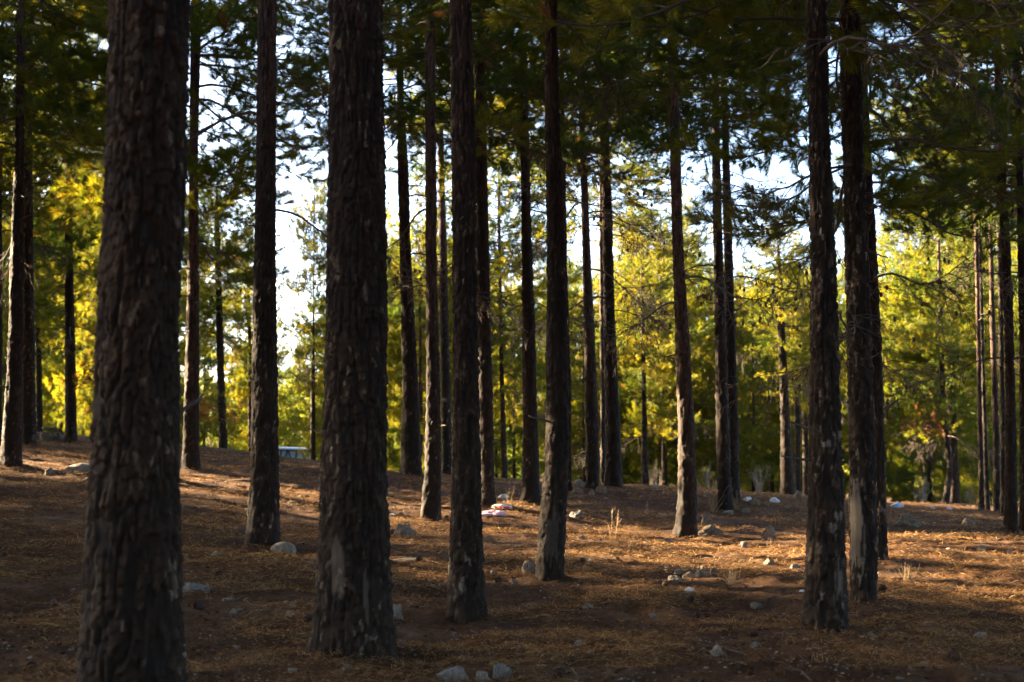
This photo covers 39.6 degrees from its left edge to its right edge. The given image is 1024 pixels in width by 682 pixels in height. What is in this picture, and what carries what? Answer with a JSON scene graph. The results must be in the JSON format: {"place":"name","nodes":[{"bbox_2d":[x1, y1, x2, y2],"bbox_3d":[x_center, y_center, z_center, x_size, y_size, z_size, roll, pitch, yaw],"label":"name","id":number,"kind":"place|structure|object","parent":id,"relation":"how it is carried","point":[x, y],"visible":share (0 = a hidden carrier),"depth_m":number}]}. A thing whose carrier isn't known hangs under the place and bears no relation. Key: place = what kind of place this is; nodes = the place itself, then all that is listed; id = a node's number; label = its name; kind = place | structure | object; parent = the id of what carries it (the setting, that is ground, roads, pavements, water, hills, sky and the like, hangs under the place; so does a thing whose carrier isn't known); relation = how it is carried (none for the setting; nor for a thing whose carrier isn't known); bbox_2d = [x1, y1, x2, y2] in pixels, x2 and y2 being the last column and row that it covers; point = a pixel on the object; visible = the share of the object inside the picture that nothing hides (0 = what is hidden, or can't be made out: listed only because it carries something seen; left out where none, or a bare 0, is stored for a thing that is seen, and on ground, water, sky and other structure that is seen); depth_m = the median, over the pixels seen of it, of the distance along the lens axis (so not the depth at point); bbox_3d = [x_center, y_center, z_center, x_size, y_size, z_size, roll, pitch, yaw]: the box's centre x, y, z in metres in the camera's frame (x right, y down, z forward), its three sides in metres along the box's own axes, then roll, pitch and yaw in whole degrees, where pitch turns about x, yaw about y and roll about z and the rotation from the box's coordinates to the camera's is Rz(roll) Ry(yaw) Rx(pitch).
{"place":"outdoors","nodes":[
{"label":"outdoors","id":0,"kind":"place"},
{"bbox_2d":[0,0,1022,397],"label":"sky","id":1,"kind":"structure","parent":0,"point":[391,195]},
{"bbox_2d":[0,431,1023,681],"bbox_3d":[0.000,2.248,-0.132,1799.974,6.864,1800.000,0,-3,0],"label":"ground","id":2,"kind":"structure","parent":0,"point":[412,619],"depth_m":12.53},
{"bbox_2d":[2,182,58,425],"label":"pine tree","id":3,"kind":"object","parent":2,"relation":"on","point":[4,356],"visible":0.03,"depth_m":54.23},
{"bbox_2d":[39,432,50,441],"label":"boulder","id":4,"kind":"object","parent":2,"relation":"on","point":[45,436],"visible":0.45,"depth_m":33.45},
{"bbox_2d":[2,219,95,435],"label":"pine tree","id":5,"kind":"object","parent":2,"relation":"on","point":[48,366],"visible":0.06,"depth_m":70.25},
{"bbox_2d":[3,190,95,431],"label":"pine tree","id":6,"kind":"object","parent":2,"relation":"on","point":[46,402],"visible":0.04,"depth_m":67.18},
{"bbox_2d":[2,82,102,431],"bbox_3d":[-13.397,-2.436,40.133,4.349,11.185,4.887,0,-3,0],"label":"pine tree","id":7,"kind":"object","parent":2,"relation":"on","point":[39,397],"visible":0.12,"depth_m":39.97},
{"bbox_2d":[0,0,105,443],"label":"pine tree","id":8,"kind":"object","parent":2,"relation":"on","point":[39,211],"visible":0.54,"depth_m":29.98},
{"bbox_2d":[0,1,106,442],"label":"pine tree","id":9,"kind":"object","parent":2,"relation":"on","point":[47,313],"visible":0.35,"depth_m":33.32},
{"bbox_2d":[0,0,107,444],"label":"pine tree","id":10,"kind":"object","parent":2,"relation":"on","point":[29,410],"visible":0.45,"depth_m":28.99},
{"bbox_2d":[0,0,108,466],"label":"pine tree","id":11,"kind":"object","parent":2,"relation":"on","point":[11,449],"visible":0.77,"depth_m":24.02},
{"bbox_2d":[35,334,91,436],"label":"pine tree","id":12,"kind":"object","parent":2,"relation":"on","point":[50,395],"visible":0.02,"depth_m":75.84},
{"bbox_2d":[64,463,89,472],"bbox_3d":[-7.134,2.212,23.658,0.621,0.368,0.403,-1,-5,-3],"label":"boulder","id":13,"kind":"object","parent":2,"relation":"on","point":[83,467],"visible":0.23,"depth_m":23.52},
{"bbox_2d":[47,169,182,428],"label":"pine tree","id":14,"kind":"object","parent":2,"relation":"on","point":[63,368],"visible":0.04,"depth_m":62.21},
{"bbox_2d":[39,82,201,434],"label":"pine tree","id":15,"kind":"object","parent":2,"relation":"on","point":[87,307],"visible":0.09,"depth_m":47.47},
{"bbox_2d":[74,0,204,681],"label":"pine tree","id":16,"kind":"object","parent":2,"relation":"on","point":[131,622],"visible":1,"depth_m":6.17},
{"bbox_2d":[182,582,209,592],"bbox_3d":[-2.659,2.093,11.793,0.315,0.194,0.190,11,-6,4],"label":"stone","id":17,"kind":"object","parent":2,"relation":"on","point":[189,585],"visible":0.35,"depth_m":11.74},
{"bbox_2d":[193,600,205,609],"bbox_3d":[-2.338,1.988,10.654,0.096,0.099,0.099,9,10,12],"label":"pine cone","id":18,"kind":"object","parent":2,"relation":"on","point":[199,605],"visible":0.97,"depth_m":10.63},
{"bbox_2d":[179,191,232,444],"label":"pine tree","id":19,"kind":"object","parent":2,"relation":"on","point":[206,360],"visible":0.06,"depth_m":68.64},
{"bbox_2d":[0,0,424,469],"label":"pine tree","id":20,"kind":"object","parent":2,"relation":"on","point":[201,169],"visible":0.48,"depth_m":24.72},
{"bbox_2d":[180,223,251,446],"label":"pine tree","id":21,"kind":"object","parent":2,"relation":"on","point":[204,378],"visible":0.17,"depth_m":79.79},
{"bbox_2d":[178,150,313,448],"bbox_3d":[-7.516,-0.860,38.179,4.600,8.432,3.614,0,-3,0],"label":"pine tree","id":22,"kind":"object","parent":2,"relation":"on","point":[220,336],"visible":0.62,"depth_m":37.92},
{"bbox_2d":[67,0,449,545],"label":"pine tree","id":23,"kind":"object","parent":2,"relation":"on","point":[263,520],"visible":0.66,"depth_m":16.05},
{"bbox_2d":[208,215,312,451],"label":"pine tree","id":24,"kind":"object","parent":2,"relation":"on","point":[248,359],"visible":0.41,"depth_m":43.74},
{"bbox_2d":[225,315,298,450],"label":"pine tree","id":25,"kind":"object","parent":2,"relation":"on","point":[244,437],"visible":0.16,"depth_m":89.34},
{"bbox_2d":[216,318,308,449],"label":"pine tree","id":26,"kind":"object","parent":2,"relation":"on","point":[283,409],"visible":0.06,"depth_m":94.64},
{"bbox_2d":[271,541,295,553],"bbox_3d":[-2.508,2.294,15.559,0.286,0.196,0.192,-7,-12,6],"label":"stone","id":27,"kind":"object","parent":2,"relation":"on","point":[289,547],"visible":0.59,"depth_m":15.49},
{"bbox_2d":[279,447,309,458],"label":"station wagon","id":28,"kind":"object","parent":2,"relation":"on","point":[288,452],"visible":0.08,"depth_m":72.92},
{"bbox_2d":[277,168,327,459],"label":"pine tree","id":29,"kind":"object","parent":2,"relation":"on","point":[310,328],"visible":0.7,"depth_m":44.92},
{"bbox_2d":[279,309,396,460],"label":"pine tree","id":30,"kind":"object","parent":2,"relation":"on","point":[320,423],"visible":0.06,"depth_m":59.52},
{"bbox_2d":[278,312,400,460],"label":"pine tree","id":31,"kind":"object","parent":2,"relation":"on","point":[317,416],"visible":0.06,"depth_m":62.58},
{"bbox_2d":[305,0,397,663],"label":"pine tree","id":32,"kind":"object","parent":2,"relation":"on","point":[353,612],"visible":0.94,"depth_m":8.86},
{"bbox_2d":[307,205,417,471],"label":"pine tree","id":33,"kind":"object","parent":2,"relation":"on","point":[394,458],"visible":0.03,"depth_m":66.24},
{"bbox_2d":[221,0,545,475],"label":"pine tree","id":34,"kind":"object","parent":2,"relation":"on","point":[410,459],"visible":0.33,"depth_m":26.91},
{"bbox_2d":[393,604,402,619],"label":"stone","id":35,"kind":"object","parent":2,"relation":"on","point":[397,614],"visible":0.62,"depth_m":10.98},
{"bbox_2d":[237,0,562,520],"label":"pine tree","id":36,"kind":"object","parent":2,"relation":"on","point":[432,111],"visible":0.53,"depth_m":20.07},
{"bbox_2d":[393,523,414,536],"bbox_3d":[-1.353,2.459,17.768,0.271,0.368,0.208,-3,-9,-15],"label":"boulder","id":37,"kind":"object","parent":2,"relation":"on","point":[404,529],"visible":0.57,"depth_m":17.72},
{"bbox_2d":[386,230,425,471],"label":"pine tree","id":38,"kind":"object","parent":2,"relation":"on","point":[395,234],"depth_m":78.82},
{"bbox_2d":[384,0,510,474],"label":"pine tree","id":39,"kind":"object","parent":2,"relation":"on","point":[446,414],"visible":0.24,"depth_m":33.97},
{"bbox_2d":[386,187,513,464],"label":"pine tree","id":40,"kind":"object","parent":2,"relation":"on","point":[394,427],"visible":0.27,"depth_m":41.70},
{"bbox_2d":[386,216,518,469],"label":"pine tree","id":41,"kind":"object","parent":2,"relation":"on","point":[415,244],"visible":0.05,"depth_m":45.04},
{"bbox_2d":[436,665,468,681],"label":"stone","id":42,"kind":"object","parent":2,"relation":"on","point":[451,672],"visible":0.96,"depth_m":8.19},
{"bbox_2d":[389,233,522,472],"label":"pine tree","id":43,"kind":"object","parent":2,"relation":"on","point":[508,434],"visible":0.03,"depth_m":54.95},
{"bbox_2d":[439,0,494,624],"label":"pine tree","id":44,"kind":"object","parent":2,"relation":"on","point":[466,599],"visible":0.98,"depth_m":11.04},
{"bbox_2d":[315,0,647,504],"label":"pine tree","id":45,"kind":"object","parent":2,"relation":"on","point":[486,421],"visible":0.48,"depth_m":22.00},
{"bbox_2d":[475,671,490,681],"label":"stone","id":46,"kind":"object","parent":2,"relation":"on","point":[481,674],"visible":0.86,"depth_m":8.28},
{"bbox_2d":[482,510,505,515],"bbox_3d":[-0.281,2.539,20.994,0.403,0.088,0.252,0,-3,0],"label":"crumpled cloth","id":47,"kind":"object","parent":2,"relation":"on","point":[492,512],"visible":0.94,"depth_m":20.93},
{"bbox_2d":[417,100,582,477],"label":"pine tree","id":48,"kind":"object","parent":2,"relation":"on","point":[501,244],"visible":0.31,"depth_m":41.99},
{"bbox_2d":[491,504,511,508],"bbox_3d":[-0.150,2.498,21.505,0.327,0.074,0.196,0,-3,0],"label":"plastic wrapper","id":49,"kind":"object","parent":2,"relation":"on","point":[500,506],"visible":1,"depth_m":21.45},
{"bbox_2d":[492,663,511,679],"bbox_3d":[-0.059,1.985,8.395,0.122,0.161,0.076,6,3,23],"label":"stone","id":50,"kind":"object","parent":2,"relation":"on","point":[500,670],"visible":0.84,"depth_m":8.37},
{"bbox_2d":[2,361,1018,495],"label":"distant wood","id":51,"kind":"object","parent":2,"relation":"on","point":[294,435],"visible":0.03,"depth_m":118.10},
{"bbox_2d":[490,253,546,478],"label":"pine tree","id":52,"kind":"object","parent":2,"relation":"on","point":[516,435],"visible":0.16,"depth_m":69.50},
{"bbox_2d":[491,258,545,478],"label":"pine tree","id":53,"kind":"object","parent":2,"relation":"on","point":[496,414],"visible":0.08,"depth_m":70.84},
{"bbox_2d":[522,561,535,574],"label":"stone","id":54,"kind":"object","parent":2,"relation":"on","point":[527,566],"visible":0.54,"depth_m":14.22},
{"bbox_2d":[386,0,690,503],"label":"pine tree","id":55,"kind":"object","parent":2,"relation":"on","point":[530,492],"visible":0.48,"depth_m":23.85},
{"bbox_2d":[436,28,688,490],"bbox_3d":[0.896,-3.911,27.356,5.891,14.199,4.996,0,-3,0],"label":"pine tree","id":56,"kind":"object","parent":2,"relation":"on","point":[569,482],"visible":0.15,"depth_m":26.89},
{"bbox_2d":[534,252,599,468],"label":"pine tree","id":57,"kind":"object","parent":2,"relation":"on","point":[575,393],"visible":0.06,"depth_m":79.95},
{"bbox_2d":[519,267,621,482],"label":"pine tree","id":58,"kind":"object","parent":2,"relation":"on","point":[573,378],"visible":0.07,"depth_m":65.52},
{"bbox_2d":[383,0,775,580],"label":"pine tree","id":59,"kind":"object","parent":2,"relation":"on","point":[550,559],"visible":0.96,"depth_m":13.59},
{"bbox_2d":[437,6,730,488],"bbox_3d":[1.211,-4.066,27.858,5.646,14.499,5.438,0,-3,0],"label":"pine tree","id":60,"kind":"object","parent":2,"relation":"on","point":[592,438],"visible":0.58,"depth_m":27.03},
{"bbox_2d":[506,249,671,482],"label":"pine tree","id":61,"kind":"object","parent":2,"relation":"on","point":[573,295],"visible":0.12,"depth_m":53.60},
{"bbox_2d":[491,63,709,482],"bbox_3d":[2.248,-2.621,36.449,5.626,13.173,4.813,0,-3,0],"label":"pine tree","id":62,"kind":"object","parent":2,"relation":"on","point":[602,383],"visible":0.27,"depth_m":36.05},
{"bbox_2d":[491,0,719,487],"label":"pine tree","id":63,"kind":"object","parent":2,"relation":"on","point":[613,468],"visible":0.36,"depth_m":27.93},
{"bbox_2d":[571,203,715,484],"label":"pine tree","id":64,"kind":"object","parent":2,"relation":"on","point":[644,276],"visible":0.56,"depth_m":44.86},
{"bbox_2d":[578,226,738,485],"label":"pine tree","id":65,"kind":"object","parent":2,"relation":"on","point":[659,447],"visible":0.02,"depth_m":57.44},
{"bbox_2d":[570,240,749,485],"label":"pine tree","id":66,"kind":"object","parent":2,"relation":"on","point":[631,466],"visible":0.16,"depth_m":53.40},
{"bbox_2d":[571,187,757,485],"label":"pine tree","id":67,"kind":"object","parent":2,"relation":"on","point":[695,364],"visible":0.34,"depth_m":49.75},
{"bbox_2d":[618,276,713,485],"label":"pine tree","id":68,"kind":"object","parent":2,"relation":"on","point":[709,424],"visible":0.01,"depth_m":60.89},
{"bbox_2d":[471,0,887,537],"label":"pine tree","id":69,"kind":"object","parent":2,"relation":"on","point":[686,525],"visible":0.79,"depth_m":19.54},
{"bbox_2d":[668,257,742,485],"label":"pine tree","id":70,"kind":"object","parent":2,"relation":"on","point":[707,430],"depth_m":82.94},
{"bbox_2d":[701,512,711,523],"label":"boulder","id":71,"kind":"object","parent":2,"relation":"on","point":[706,517],"visible":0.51,"depth_m":22.13},
{"bbox_2d":[582,0,834,510],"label":"pine tree","id":72,"kind":"object","parent":2,"relation":"on","point":[723,454],"visible":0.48,"depth_m":24.90},
{"bbox_2d":[698,525,723,535],"bbox_3d":[2.735,2.677,19.651,0.377,0.277,0.200,-8,-3,6],"label":"boulder","id":73,"kind":"object","parent":2,"relation":"on","point":[711,530],"visible":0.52,"depth_m":19.59},
{"bbox_2d":[710,645,724,655],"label":"stone","id":74,"kind":"object","parent":2,"relation":"on","point":[715,650],"visible":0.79,"depth_m":8.94},
{"bbox_2d":[705,475,730,511],"bbox_3d":[3.557,2.625,24.650,0.605,0.675,0.236,1,-3,-16],"label":"dry weed","id":75,"kind":"object","parent":2,"relation":"on","point":[711,507],"visible":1,"depth_m":24.62},
{"bbox_2d":[646,250,794,491],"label":"pine tree","id":76,"kind":"object","parent":2,"relation":"on","point":[745,438],"visible":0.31,"depth_m":50.98},
{"bbox_2d":[606,0,839,499],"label":"pine tree","id":77,"kind":"object","parent":2,"relation":"on","point":[732,392],"visible":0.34,"depth_m":25.95},
{"bbox_2d":[720,567,743,586],"bbox_3d":[2.024,2.169,12.984,0.290,0.202,0.259,-3,-4,37],"label":"grass tussock","id":78,"kind":"object","parent":2,"relation":"on","point":[730,579],"depth_m":12.99},
{"bbox_2d":[698,270,779,489],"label":"pine tree","id":79,"kind":"object","parent":2,"relation":"on","point":[746,413],"visible":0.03,"depth_m":70.34},
{"bbox_2d":[480,0,1023,634],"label":"pine tree","id":80,"kind":"object","parent":2,"relation":"on","point":[824,596],"visible":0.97,"depth_m":9.64},
{"bbox_2d":[714,272,801,493],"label":"pine tree","id":81,"kind":"object","parent":2,"relation":"on","point":[755,409],"visible":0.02,"depth_m":73.14},
{"bbox_2d":[673,262,846,492],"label":"pine tree","id":82,"kind":"object","parent":2,"relation":"on","point":[774,459],"visible":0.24,"depth_m":54.53},
{"bbox_2d":[748,465,779,493],"bbox_3d":[7.091,3.965,39.724,1.230,1.234,1.096,-1,-4,23],"label":"bare bush","id":83,"kind":"object","parent":2,"relation":"on","point":[760,485],"visible":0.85,"depth_m":39.81},
{"bbox_2d":[761,525,775,540],"bbox_3d":[3.435,2.669,19.036,0.223,0.418,0.183,2,-1,-23],"label":"boulder","id":84,"kind":"object","parent":2,"relation":"on","point":[769,532],"visible":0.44,"depth_m":18.97},
{"bbox_2d":[703,304,846,492],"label":"pine tree","id":85,"kind":"object","parent":2,"relation":"on","point":[769,485],"visible":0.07,"depth_m":64.05},
{"bbox_2d":[765,262,811,491],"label":"pine tree","id":86,"kind":"object","parent":2,"relation":"on","point":[797,454],"visible":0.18,"depth_m":41.86},
{"bbox_2d":[734,215,846,494],"bbox_3d":[6.833,0.527,36.158,3.426,7.551,3.018,0,-3,0],"label":"pine tree","id":87,"kind":"object","parent":2,"relation":"on","point":[787,484],"visible":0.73,"depth_m":35.90},
{"bbox_2d":[749,263,849,497],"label":"pine tree","id":88,"kind":"object","parent":2,"relation":"on","point":[838,298],"visible":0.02,"depth_m":71.03},
{"bbox_2d":[758,269,849,490],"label":"pine tree","id":89,"kind":"object","parent":2,"relation":"on","point":[843,452],"visible":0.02,"depth_m":68.09},
{"bbox_2d":[765,267,847,495],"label":"pine tree","id":90,"kind":"object","parent":2,"relation":"on","point":[805,452],"visible":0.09,"depth_m":43.80},
{"bbox_2d":[608,0,1023,559],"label":"pine tree","id":91,"kind":"object","parent":2,"relation":"on","point":[894,186],"visible":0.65,"depth_m":15.25},
{"bbox_2d":[612,0,1023,604],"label":"pine tree","id":92,"kind":"object","parent":2,"relation":"on","point":[863,519],"visible":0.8,"depth_m":11.58},
{"bbox_2d":[800,260,849,497],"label":"pine tree","id":93,"kind":"object","parent":2,"relation":"on","point":[845,473],"visible":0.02,"depth_m":79.69},
{"bbox_2d":[837,266,902,499],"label":"pine tree","id":94,"kind":"object","parent":2,"relation":"on","point":[838,273],"visible":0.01,"depth_m":82.83},
{"bbox_2d":[836,213,922,495],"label":"pine tree","id":95,"kind":"object","parent":2,"relation":"on","point":[889,414],"visible":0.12,"depth_m":65.43},
{"bbox_2d":[772,0,1023,532],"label":"pine tree","id":96,"kind":"object","parent":2,"relation":"on","point":[1011,514],"visible":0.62,"depth_m":19.95},
{"bbox_2d":[894,513,921,525],"bbox_3d":[6.075,2.845,21.827,0.402,0.416,0.207,-6,-2,-2],"label":"boulder","id":97,"kind":"object","parent":2,"relation":"on","point":[905,519],"visible":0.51,"depth_m":21.79},
{"bbox_2d":[891,563,926,581],"bbox_3d":[3.841,2.262,13.724,0.367,0.257,0.328,-1,-4,21],"label":"grass tussock","id":98,"kind":"object","parent":2,"relation":"on","point":[904,576],"depth_m":13.73},
{"bbox_2d":[883,292,938,501],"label":"pine tree","id":99,"kind":"object","parent":2,"relation":"on","point":[912,455],"visible":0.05,"depth_m":81.88},
{"bbox_2d":[880,315,942,492],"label":"pine tree","id":100,"kind":"object","parent":2,"relation":"on","point":[916,483],"visible":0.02,"depth_m":84.49},
{"bbox_2d":[840,234,999,502],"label":"pine tree","id":101,"kind":"object","parent":2,"relation":"on","point":[895,477],"visible":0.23,"depth_m":61.53},
{"bbox_2d":[909,473,934,501],"bbox_3d":[10.874,3.947,37.904,0.872,1.072,0.923,2,-4,-32],"label":"bare bush","id":102,"kind":"object","parent":2,"relation":"on","point":[924,487],"visible":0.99,"depth_m":37.87},
{"bbox_2d":[831,9,1023,515],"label":"pine tree","id":103,"kind":"object","parent":2,"relation":"on","point":[1002,396],"visible":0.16,"depth_m":28.03},
{"bbox_2d":[833,5,1023,531],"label":"pine tree","id":104,"kind":"object","parent":2,"relation":"on","point":[1018,179],"visible":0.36,"depth_m":20.45},
{"bbox_2d":[882,235,990,481],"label":"pine tree","id":105,"kind":"object","parent":2,"relation":"on","point":[933,468],"visible":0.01,"depth_m":67.43},
{"bbox_2d":[885,245,990,502],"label":"pine tree","id":106,"kind":"object","parent":2,"relation":"on","point":[961,488],"visible":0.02,"depth_m":72.71},
{"bbox_2d":[868,8,1023,509],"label":"pine tree","id":107,"kind":"object","parent":2,"relation":"on","point":[975,258],"visible":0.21,"depth_m":29.91},
{"bbox_2d":[870,29,1023,510],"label":"pine tree","id":108,"kind":"object","parent":2,"relation":"on","point":[986,462],"visible":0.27,"depth_m":31.00},
{"bbox_2d":[878,184,1017,503],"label":"deciduous tree","id":109,"kind":"object","parent":2,"relation":"on","point":[939,324],"visible":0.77,"depth_m":41.83},
{"bbox_2d":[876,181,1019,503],"bbox_3d":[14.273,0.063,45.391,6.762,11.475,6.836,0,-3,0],"label":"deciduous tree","id":110,"kind":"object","parent":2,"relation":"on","point":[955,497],"visible":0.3,"depth_m":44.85},
{"bbox_2d":[947,651,959,660],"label":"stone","id":111,"kind":"object","parent":2,"relation":"on","point":[953,655],"visible":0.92,"depth_m":8.50},
{"bbox_2d":[887,8,1023,511],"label":"pine tree","id":112,"kind":"object","parent":2,"relation":"on","point":[996,452],"visible":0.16,"depth_m":29.94},
{"bbox_2d":[929,216,1019,503],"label":"pine tree","id":113,"kind":"object","parent":2,"relation":"on","point":[969,475],"visible":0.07,"depth_m":55.83},
{"bbox_2d":[935,241,1019,479],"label":"pine tree","id":114,"kind":"object","parent":2,"relation":"on","point":[973,441],"visible":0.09,"depth_m":53.01},
{"bbox_2d":[985,238,1019,454],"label":"pine tree","id":115,"kind":"object","parent":2,"relation":"on","point":[1013,253],"visible":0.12,"depth_m":48.68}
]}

